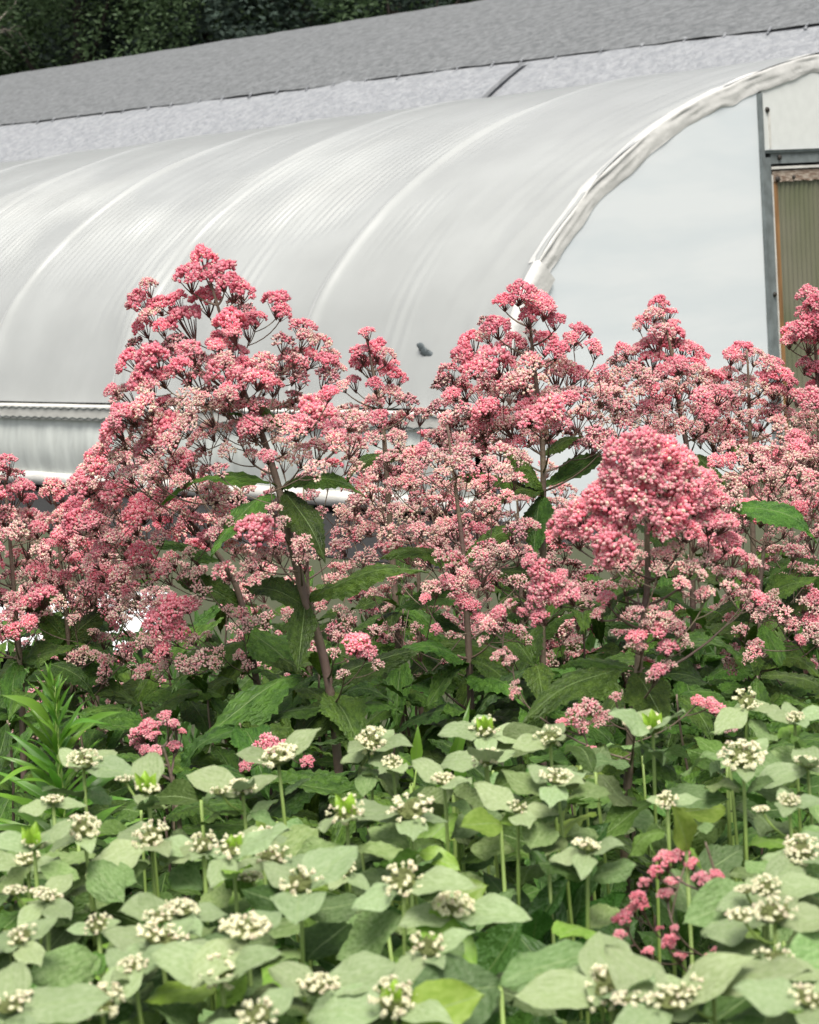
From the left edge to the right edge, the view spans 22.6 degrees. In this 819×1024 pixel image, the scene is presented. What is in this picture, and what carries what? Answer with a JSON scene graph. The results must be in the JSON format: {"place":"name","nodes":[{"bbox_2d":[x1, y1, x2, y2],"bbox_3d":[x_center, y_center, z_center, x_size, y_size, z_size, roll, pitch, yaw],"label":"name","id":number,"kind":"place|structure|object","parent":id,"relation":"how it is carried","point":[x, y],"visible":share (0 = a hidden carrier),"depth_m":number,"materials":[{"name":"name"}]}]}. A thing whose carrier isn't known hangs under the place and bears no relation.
{"place":"outdoors","nodes":[
{"label":"outdoors","id":0,"kind":"place"},
{"bbox_2d":[0,401,818,955],"bbox_3d":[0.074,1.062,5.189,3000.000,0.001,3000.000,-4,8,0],"label":"ground","id":1,"kind":"structure","parent":0,"point":[316,567],"depth_m":10.74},
{"bbox_2d":[0,819,79,971],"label":"mint plant","id":2,"kind":"object","parent":1,"relation":"on","point":[32,839],"visible":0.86,"depth_m":2.06,"materials":[{"name":"green plant"}]},
{"bbox_2d":[0,688,94,905],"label":"leafy stem","id":3,"kind":"object","parent":1,"relation":"on","point":[6,738],"visible":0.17,"depth_m":3.78,"materials":[{"name":"green plant"}]},
{"bbox_2d":[0,453,98,887],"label":"flowering plant","id":4,"kind":"object","parent":1,"relation":"on","point":[37,598],"visible":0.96,"depth_m":4.17,"materials":[{"name":"pink plant"}]},
{"bbox_2d":[0,917,101,986],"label":"mint plant","id":5,"kind":"object","parent":1,"relation":"on","point":[69,964],"visible":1,"depth_m":1.80,"materials":[{"name":"green plant"}]},
{"bbox_2d":[2,873,99,989],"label":"mint plant","id":6,"kind":"object","parent":1,"relation":"on","point":[47,901],"visible":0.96,"depth_m":2.00,"materials":[{"name":"green plant"}]},
{"bbox_2d":[0,962,114,1023],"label":"mint plant","id":7,"kind":"object","parent":1,"relation":"on","point":[20,1003],"visible":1,"depth_m":1.65,"materials":[{"name":"green plant"}]},
{"bbox_2d":[0,661,150,879],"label":"narrow leaved weed","id":8,"kind":"object","parent":1,"relation":"on","point":[55,742],"visible":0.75,"depth_m":2.89,"materials":[{"name":"green plant"}]},
{"bbox_2d":[8,476,151,826],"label":"flowering plant","id":9,"kind":"object","parent":1,"relation":"on","point":[100,664],"visible":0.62,"depth_m":4.28,"materials":[{"name":"pink plant"}]},
{"bbox_2d":[31,747,131,920],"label":"mint plant","id":10,"kind":"object","parent":1,"relation":"on","point":[103,763],"visible":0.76,"depth_m":2.45,"materials":[{"name":"green plant"}]},
{"bbox_2d":[41,812,138,952],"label":"mint plant","id":11,"kind":"object","parent":1,"relation":"on","point":[102,875],"visible":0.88,"depth_m":2.09,"materials":[{"name":"green plant"}]},
{"bbox_2d":[13,704,171,892],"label":"leafy stem","id":12,"kind":"object","parent":1,"relation":"on","point":[125,720],"visible":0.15,"depth_m":3.82,"materials":[{"name":"green plant"}]},
{"bbox_2d":[8,531,177,819],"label":"flowering plant","id":13,"kind":"object","parent":1,"relation":"on","point":[152,657],"visible":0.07,"depth_m":5.02,"materials":[{"name":"pink plant"}]},
{"bbox_2d":[0,0,272,75],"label":"tree","id":14,"kind":"object","parent":1,"relation":"on","point":[80,38],"visible":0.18,"depth_m":47.24,"materials":[{"name":"green plant"}]},
{"bbox_2d":[86,819,209,943],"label":"mint plant","id":15,"kind":"object","parent":1,"relation":"on","point":[130,845],"visible":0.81,"depth_m":2.12,"materials":[{"name":"green plant"}]},
{"bbox_2d":[47,753,255,905],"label":"leafy stem","id":16,"kind":"object","parent":1,"relation":"on","point":[232,827],"visible":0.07,"depth_m":3.31,"materials":[{"name":"green plant"}]},
{"bbox_2d":[94,944,217,1023],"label":"mint plant","id":17,"kind":"object","parent":1,"relation":"on","point":[168,992],"visible":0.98,"depth_m":1.75,"materials":[{"name":"green plant"}]},
{"bbox_2d":[114,752,201,897],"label":"mint plant","id":18,"kind":"object","parent":1,"relation":"on","point":[147,771],"visible":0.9,"depth_m":2.24,"materials":[{"name":"green plant"}]},
{"bbox_2d":[127,710,189,899],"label":"flowering plant","id":19,"kind":"object","parent":1,"relation":"on","point":[148,725],"visible":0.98,"depth_m":3.10,"materials":[{"name":"pink plant"}]},
{"bbox_2d":[77,680,246,834],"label":"leafy stem","id":20,"kind":"object","parent":1,"relation":"on","point":[114,737],"visible":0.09,"depth_m":3.86,"materials":[{"name":"green plant"}]},
{"bbox_2d":[74,795,250,1005],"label":"leafy stem","id":21,"kind":"object","parent":1,"relation":"on","point":[210,808],"visible":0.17,"depth_m":3.04,"materials":[{"name":"green plant"}]},
{"bbox_2d":[102,906,230,1023],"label":"mint plant","id":22,"kind":"object","parent":1,"relation":"on","point":[134,940],"visible":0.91,"depth_m":1.80,"materials":[{"name":"green plant"}]},
{"bbox_2d":[110,617,223,864],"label":"leafy stem","id":23,"kind":"object","parent":1,"relation":"on","point":[145,687],"visible":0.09,"depth_m":4.39,"materials":[{"name":"green plant"}]},
{"bbox_2d":[61,427,328,824],"bbox_3d":[-0.398,0.533,4.026,0.511,1.422,0.532,-4,8,0],"label":"flowering plant","id":24,"kind":"object","parent":1,"relation":"on","point":[232,660],"visible":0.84,"depth_m":3.88,"materials":[{"name":"pink plant"}]},
{"bbox_2d":[118,892,277,1023],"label":"mint plant","id":25,"kind":"object","parent":1,"relation":"on","point":[137,905],"visible":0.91,"depth_m":1.85,"materials":[{"name":"green plant"}]},
{"bbox_2d":[0,0,407,72],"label":"tree","id":26,"kind":"object","parent":1,"relation":"on","point":[199,21],"visible":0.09,"depth_m":48.85,"materials":[{"name":"green plant"}]},
{"bbox_2d":[166,829,248,1010],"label":"mint plant","id":27,"kind":"object","parent":1,"relation":"on","point":[187,877],"visible":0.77,"depth_m":2.10,"materials":[{"name":"green plant"}]},
{"bbox_2d":[151,941,281,1023],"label":"mint plant","id":28,"kind":"object","parent":1,"relation":"on","point":[174,959],"visible":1,"depth_m":1.71,"materials":[{"name":"green plant"}]},
{"bbox_2d":[142,674,297,853],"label":"leafy stem","id":29,"kind":"object","parent":1,"relation":"on","point":[199,715],"visible":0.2,"depth_m":3.82,"materials":[{"name":"green plant"}]},
{"bbox_2d":[186,765,277,910],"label":"mint plant","id":30,"kind":"object","parent":1,"relation":"on","point":[223,782],"visible":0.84,"depth_m":2.33,"materials":[{"name":"green plant"}]},
{"bbox_2d":[191,910,284,1018],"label":"mint plant","id":31,"kind":"object","parent":1,"relation":"on","point":[253,924],"visible":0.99,"depth_m":1.73,"materials":[{"name":"green plant"}]},
{"bbox_2d":[189,822,299,1016],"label":"mint plant","id":32,"kind":"object","parent":1,"relation":"on","point":[233,848],"visible":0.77,"depth_m":2.02,"materials":[{"name":"green plant"}]},
{"bbox_2d":[141,721,355,891],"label":"leafy stem","id":33,"kind":"object","parent":1,"relation":"on","point":[238,738],"visible":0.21,"depth_m":3.43,"materials":[{"name":"green plant"}]},
{"bbox_2d":[211,987,294,1023],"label":"mint plant","id":34,"kind":"object","parent":1,"relation":"on","point":[273,1003],"visible":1,"depth_m":1.57,"materials":[{"name":"green plant"}]},
{"bbox_2d":[84,242,428,896],"bbox_3d":[-0.232,0.403,3.628,0.509,1.764,0.754,-8,9,-28],"label":"flowering plant","id":35,"kind":"object","parent":1,"relation":"on","point":[336,714],"visible":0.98,"depth_m":3.55,"materials":[{"name":"pink plant"}]},
{"bbox_2d":[86,0,451,57],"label":"tree","id":36,"kind":"object","parent":1,"relation":"on","point":[291,14],"visible":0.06,"depth_m":47.65,"materials":[{"name":"green plant"}]},
{"bbox_2d":[221,845,328,1014],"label":"mint plant","id":37,"kind":"object","parent":1,"relation":"on","point":[274,855],"visible":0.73,"depth_m":2.06,"materials":[{"name":"green plant"}]},
{"bbox_2d":[236,728,342,963],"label":"mint plant","id":38,"kind":"object","parent":1,"relation":"on","point":[297,742],"visible":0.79,"depth_m":2.46,"materials":[{"name":"green plant"}]},
{"bbox_2d":[240,845,357,1023],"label":"mint plant","id":39,"kind":"object","parent":1,"relation":"on","point":[326,934],"visible":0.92,"depth_m":1.92,"materials":[{"name":"green plant"}]},
{"bbox_2d":[0,488,597,567],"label":"weed barrier path","id":40,"kind":"structure","parent":1,"relation":"on","point":[41,504],"depth_m":12.73,"materials":[{"name":"grey fabric"}]},
{"bbox_2d":[219,465,386,835],"bbox_3d":[-0.228,0.498,4.961,0.400,1.218,0.584,-4,8,0],"label":"flowering plant","id":41,"kind":"object","parent":1,"relation":"on","point":[325,627],"visible":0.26,"depth_m":4.83,"materials":[{"name":"pink plant"}]},
{"bbox_2d":[227,950,396,1016],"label":"mint plant","id":42,"kind":"object","parent":1,"relation":"on","point":[369,969],"visible":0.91,"depth_m":1.72,"materials":[{"name":"green plant"}]},
{"bbox_2d":[246,752,411,938],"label":"leafy stem","id":43,"kind":"object","parent":1,"relation":"on","point":[324,782],"visible":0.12,"depth_m":3.17,"materials":[{"name":"green plant"}]},
{"bbox_2d":[241,651,421,845],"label":"leafy stem","id":44,"kind":"object","parent":1,"relation":"on","point":[358,689],"visible":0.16,"depth_m":3.85,"materials":[{"name":"green plant"}]},
{"bbox_2d":[196,0,478,41],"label":"tree","id":45,"kind":"object","parent":1,"relation":"on","point":[342,7],"visible":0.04,"depth_m":47.45,"materials":[{"name":"green plant"}]},
{"bbox_2d":[292,792,416,1019],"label":"mint plant","id":46,"kind":"object","parent":1,"relation":"on","point":[347,809],"visible":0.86,"depth_m":2.10,"materials":[{"name":"green plant"}]},
{"bbox_2d":[323,725,411,978],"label":"mint plant","id":47,"kind":"object","parent":1,"relation":"on","point":[373,743],"visible":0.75,"depth_m":2.49,"materials":[{"name":"green plant"}]},
{"bbox_2d":[305,974,484,1023],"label":"mint plant","id":48,"kind":"object","parent":1,"relation":"on","point":[446,1001],"visible":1,"depth_m":1.67,"materials":[{"name":"green plant"}]},
{"bbox_2d":[331,326,472,770],"bbox_3d":[-0.004,0.380,4.427,0.365,1.564,0.498,-4,8,0],"label":"flowering plant","id":49,"kind":"object","parent":1,"relation":"on","point":[375,349],"visible":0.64,"depth_m":4.39,"materials":[{"name":"pink plant"}]},
{"bbox_2d":[339,594,466,784],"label":"leafy stem","id":50,"kind":"object","parent":1,"relation":"on","point":[400,678],"visible":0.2,"depth_m":4.29,"materials":[{"name":"green plant"}]},
{"bbox_2d":[336,859,476,990],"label":"mint plant","id":51,"kind":"object","parent":1,"relation":"on","point":[375,925],"visible":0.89,"depth_m":1.86,"materials":[{"name":"green plant"}]},
{"bbox_2d":[0,52,818,520],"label":"hoop greenhouse","id":52,"kind":"object","parent":1,"relation":"on","point":[424,236],"visible":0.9,"depth_m":14.05,"materials":[{"name":"plastic"}]},
{"bbox_2d":[771,169,818,454],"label":"door","id":53,"kind":"structure","parent":52,"relation":"in","point":[796,192],"depth_m":14.23,"materials":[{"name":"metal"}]},
{"bbox_2d":[0,0,818,161],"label":"shade house","id":54,"kind":"structure","parent":1,"relation":"on","point":[454,52],"depth_m":29.24,"materials":[{"name":"fabric"}]},
{"bbox_2d":[0,564,818,938],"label":"ground weeds","id":55,"kind":"object","parent":1,"relation":"on","point":[590,640],"visible":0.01,"depth_m":7.19,"materials":[{"name":"green plant"}]},
{"bbox_2d":[327,435,493,748],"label":"flowering plant","id":56,"kind":"object","parent":1,"relation":"on","point":[383,636],"visible":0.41,"depth_m":4.98,"materials":[{"name":"pink plant"}]},
{"bbox_2d":[367,792,460,950],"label":"mint plant","id":57,"kind":"object","parent":1,"relation":"on","point":[412,818],"visible":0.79,"depth_m":2.13,"materials":[{"name":"green plant"}]},
{"bbox_2d":[369,928,514,1023],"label":"mint plant","id":58,"kind":"object","parent":1,"relation":"on","point":[417,959],"visible":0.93,"depth_m":1.72,"materials":[{"name":"green plant"}]},
{"bbox_2d":[347,425,541,777],"bbox_3d":[0.114,0.525,3.957,0.393,1.387,0.510,-4,8,0],"label":"flowering plant","id":59,"kind":"object","parent":1,"relation":"on","point":[486,676],"visible":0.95,"depth_m":3.83,"materials":[{"name":"pink plant"}]},
{"bbox_2d":[407,757,503,945],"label":"mint plant","id":60,"kind":"object","parent":1,"relation":"on","point":[429,770],"visible":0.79,"depth_m":2.25,"materials":[{"name":"green plant"}]},
{"bbox_2d":[399,890,556,1023],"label":"mint plant","id":61,"kind":"object","parent":1,"relation":"on","point":[491,908],"visible":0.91,"depth_m":1.85,"materials":[{"name":"green plant"}]},
{"bbox_2d":[440,746,526,878],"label":"mint plant","id":62,"kind":"object","parent":1,"relation":"on","point":[469,758],"visible":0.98,"depth_m":2.34,"materials":[{"name":"green plant"}]},
{"bbox_2d":[438,714,541,901],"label":"mint plant","id":63,"kind":"object","parent":1,"relation":"on","point":[483,731],"visible":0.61,"depth_m":2.50,"materials":[{"name":"green plant"}]},
{"bbox_2d":[407,939,583,1023],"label":"mint plant","id":64,"kind":"object","parent":1,"relation":"on","point":[522,970],"visible":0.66,"depth_m":1.72,"materials":[{"name":"green plant"}]},
{"bbox_2d":[475,922,533,1023],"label":"broad leaved plant","id":65,"kind":"object","parent":1,"relation":"on","point":[497,947],"visible":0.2,"depth_m":1.99,"materials":[{"name":"green plant"}]},
{"bbox_2d":[434,453,596,764],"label":"flowering plant","id":66,"kind":"object","parent":1,"relation":"on","point":[570,647],"visible":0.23,"depth_m":5.10,"materials":[{"name":"pink plant"}]},
{"bbox_2d":[470,781,563,931],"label":"mint plant","id":67,"kind":"object","parent":1,"relation":"on","point":[493,798],"visible":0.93,"depth_m":2.19,"materials":[{"name":"green plant"}]},
{"bbox_2d":[470,870,585,1019],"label":"broad leaved plant","id":68,"kind":"object","parent":1,"relation":"on","point":[540,910],"visible":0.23,"depth_m":2.19,"materials":[{"name":"green plant"}]},
{"bbox_2d":[423,278,633,861],"bbox_3d":[0.270,0.340,4.250,0.470,1.651,0.563,-4,8,0],"label":"flowering plant","id":69,"kind":"object","parent":1,"relation":"on","point":[487,415],"visible":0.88,"depth_m":4.15,"materials":[{"name":"pink plant"}]},
{"bbox_2d":[501,764,610,1020],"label":"mint plant","id":70,"kind":"object","parent":1,"relation":"on","point":[535,779],"visible":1,"depth_m":2.19,"materials":[{"name":"green plant"}]},
{"bbox_2d":[472,627,651,870],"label":"leafy stem","id":71,"kind":"object","parent":1,"relation":"on","point":[538,678],"visible":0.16,"depth_m":3.78,"materials":[{"name":"green plant"}]},
{"bbox_2d":[529,822,638,1019],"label":"broad leaved plant","id":72,"kind":"object","parent":1,"relation":"on","point":[578,896],"visible":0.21,"depth_m":2.30,"materials":[{"name":"green plant"}]},
{"bbox_2d":[527,585,644,918],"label":"leafy stem","id":73,"kind":"object","parent":1,"relation":"on","point":[583,619],"visible":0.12,"depth_m":4.48,"materials":[{"name":"green plant"}]},
{"bbox_2d":[535,836,638,1023],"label":"mint plant","id":74,"kind":"object","parent":1,"relation":"on","point":[584,861],"visible":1,"depth_m":2.02,"materials":[{"name":"green plant"}]},
{"bbox_2d":[513,931,681,1023],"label":"mint plant","id":75,"kind":"object","parent":1,"relation":"on","point":[557,989],"visible":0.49,"depth_m":1.69,"materials":[{"name":"green plant"}]},
{"bbox_2d":[558,743,661,893],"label":"mint plant","id":76,"kind":"object","parent":1,"relation":"on","point":[585,756],"visible":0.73,"depth_m":2.47,"materials":[{"name":"green plant"}]},
{"bbox_2d":[538,471,703,834],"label":"flowering plant","id":77,"kind":"object","parent":1,"relation":"on","point":[586,575],"visible":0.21,"depth_m":5.16,"materials":[{"name":"pink plant"}]},
{"bbox_2d":[477,424,769,959],"bbox_3d":[0.343,0.601,2.973,0.438,1.467,0.353,-4,8,0],"label":"flowering plant","id":78,"kind":"object","parent":1,"relation":"on","point":[648,462],"visible":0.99,"depth_m":2.88,"materials":[{"name":"pink plant"}]},
{"bbox_2d":[555,689,701,953],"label":"leafy stem","id":79,"kind":"object","parent":1,"relation":"on","point":[687,727],"visible":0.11,"depth_m":3.83,"materials":[{"name":"green plant"}]},
{"bbox_2d":[603,708,729,962],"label":"mint plant","id":80,"kind":"object","parent":1,"relation":"on","point":[644,723],"visible":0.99,"depth_m":2.42,"materials":[{"name":"green plant"}]},
{"bbox_2d":[610,842,724,971],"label":"flowering plant","id":81,"kind":"object","parent":1,"relation":"on","point":[635,897],"visible":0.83,"depth_m":2.05,"materials":[{"name":"pink plant"}]},
{"bbox_2d":[628,790,717,976],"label":"mint plant","id":82,"kind":"object","parent":1,"relation":"on","point":[657,836],"visible":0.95,"depth_m":2.17,"materials":[{"name":"green plant"}]},
{"bbox_2d":[635,874,713,1011],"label":"broad leaved plant","id":83,"kind":"object","parent":1,"relation":"on","point":[648,938],"visible":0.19,"depth_m":2.50,"materials":[{"name":"green plant"}]},
{"bbox_2d":[601,568,753,862],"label":"leafy stem","id":84,"kind":"object","parent":1,"relation":"on","point":[669,739],"visible":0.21,"depth_m":4.48,"materials":[{"name":"green plant"}]},
{"bbox_2d":[604,945,755,1023],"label":"mint plant","id":85,"kind":"object","parent":1,"relation":"on","point":[716,971],"visible":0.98,"depth_m":1.61,"materials":[{"name":"green plant"}]},
{"bbox_2d":[603,293,778,856],"bbox_3d":[0.627,0.297,4.651,0.432,1.581,0.501,-4,8,0],"label":"flowering plant","id":86,"kind":"object","parent":1,"relation":"on","point":[675,366],"visible":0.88,"depth_m":4.55,"materials":[{"name":"pink plant"}]},
{"bbox_2d":[604,651,780,954],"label":"leafy stem","id":87,"kind":"object","parent":1,"relation":"on","point":[702,721],"visible":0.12,"depth_m":3.67,"materials":[{"name":"green plant"}]},
{"bbox_2d":[683,877,765,939],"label":"mint plant","id":88,"kind":"object","parent":1,"relation":"on","point":[706,899],"visible":0.47,"depth_m":1.88,"materials":[{"name":"green plant"}]},
{"bbox_2d":[648,956,811,1023],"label":"mint plant","id":89,"kind":"object","parent":1,"relation":"on","point":[788,968],"visible":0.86,"depth_m":1.61,"materials":[{"name":"green plant"}]},
{"bbox_2d":[652,630,818,856],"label":"leafy stem","id":90,"kind":"object","parent":1,"relation":"on","point":[698,638],"visible":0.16,"depth_m":3.78,"materials":[{"name":"green plant"}]},
{"bbox_2d":[699,686,782,949],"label":"mint plant","id":91,"kind":"object","parent":1,"relation":"on","point":[736,716],"visible":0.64,"depth_m":2.59,"materials":[{"name":"green plant"}]},
{"bbox_2d":[695,738,790,877],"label":"mint plant","id":92,"kind":"object","parent":1,"relation":"on","point":[743,758],"visible":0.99,"depth_m":2.24,"materials":[{"name":"green plant"}]},
{"bbox_2d":[668,437,818,847],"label":"flowering plant","id":93,"kind":"object","parent":1,"relation":"on","point":[770,648],"visible":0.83,"depth_m":3.95,"materials":[{"name":"pink plant"}]},
{"bbox_2d":[689,339,818,697],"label":"flowering plant","id":94,"kind":"object","parent":1,"relation":"on","point":[726,430],"visible":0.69,"depth_m":4.78,"materials":[{"name":"pink plant"}]},
{"bbox_2d":[701,895,818,1006],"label":"mint plant","id":95,"kind":"object","parent":1,"relation":"on","point":[729,933],"visible":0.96,"depth_m":1.73,"materials":[{"name":"green plant"}]},
{"bbox_2d":[702,932,818,1023],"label":"mint plant","id":96,"kind":"object","parent":1,"relation":"on","point":[803,949],"visible":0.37,"depth_m":1.69,"materials":[{"name":"green plant"}]},
{"bbox_2d":[711,871,818,955],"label":"mint plant","id":97,"kind":"object","parent":1,"relation":"on","point":[798,887],"visible":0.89,"depth_m":1.87,"materials":[{"name":"green plant"}]},
{"bbox_2d":[728,787,818,880],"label":"mint plant","id":98,"kind":"object","parent":1,"relation":"on","point":[765,823],"visible":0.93,"depth_m":2.11,"materials":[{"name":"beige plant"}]},
{"bbox_2d":[733,977,818,1023],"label":"mint plant","id":99,"kind":"object","parent":1,"relation":"on","point":[774,1000],"visible":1,"depth_m":1.51,"materials":[{"name":"green plant"}]},
{"bbox_2d":[740,283,818,816],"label":"flowering plant","id":100,"kind":"object","parent":1,"relation":"on","point":[809,333],"visible":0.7,"depth_m":4.26,"materials":[{"name":"pink plant"}]},
{"bbox_2d":[745,831,818,957],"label":"mint plant","id":101,"kind":"object","parent":1,"relation":"on","point":[800,854],"visible":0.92,"depth_m":2.00,"materials":[{"name":"green plant"}]},
{"bbox_2d":[755,701,818,835],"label":"mint plant","id":102,"kind":"object","parent":1,"relation":"on","point":[788,713],"visible":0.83,"depth_m":2.41,"materials":[{"name":"green plant"}]},
{"bbox_2d":[758,746,818,864],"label":"mint plant","id":103,"kind":"object","parent":1,"relation":"on","point":[781,773],"visible":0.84,"depth_m":2.30,"materials":[{"name":"green plant"}]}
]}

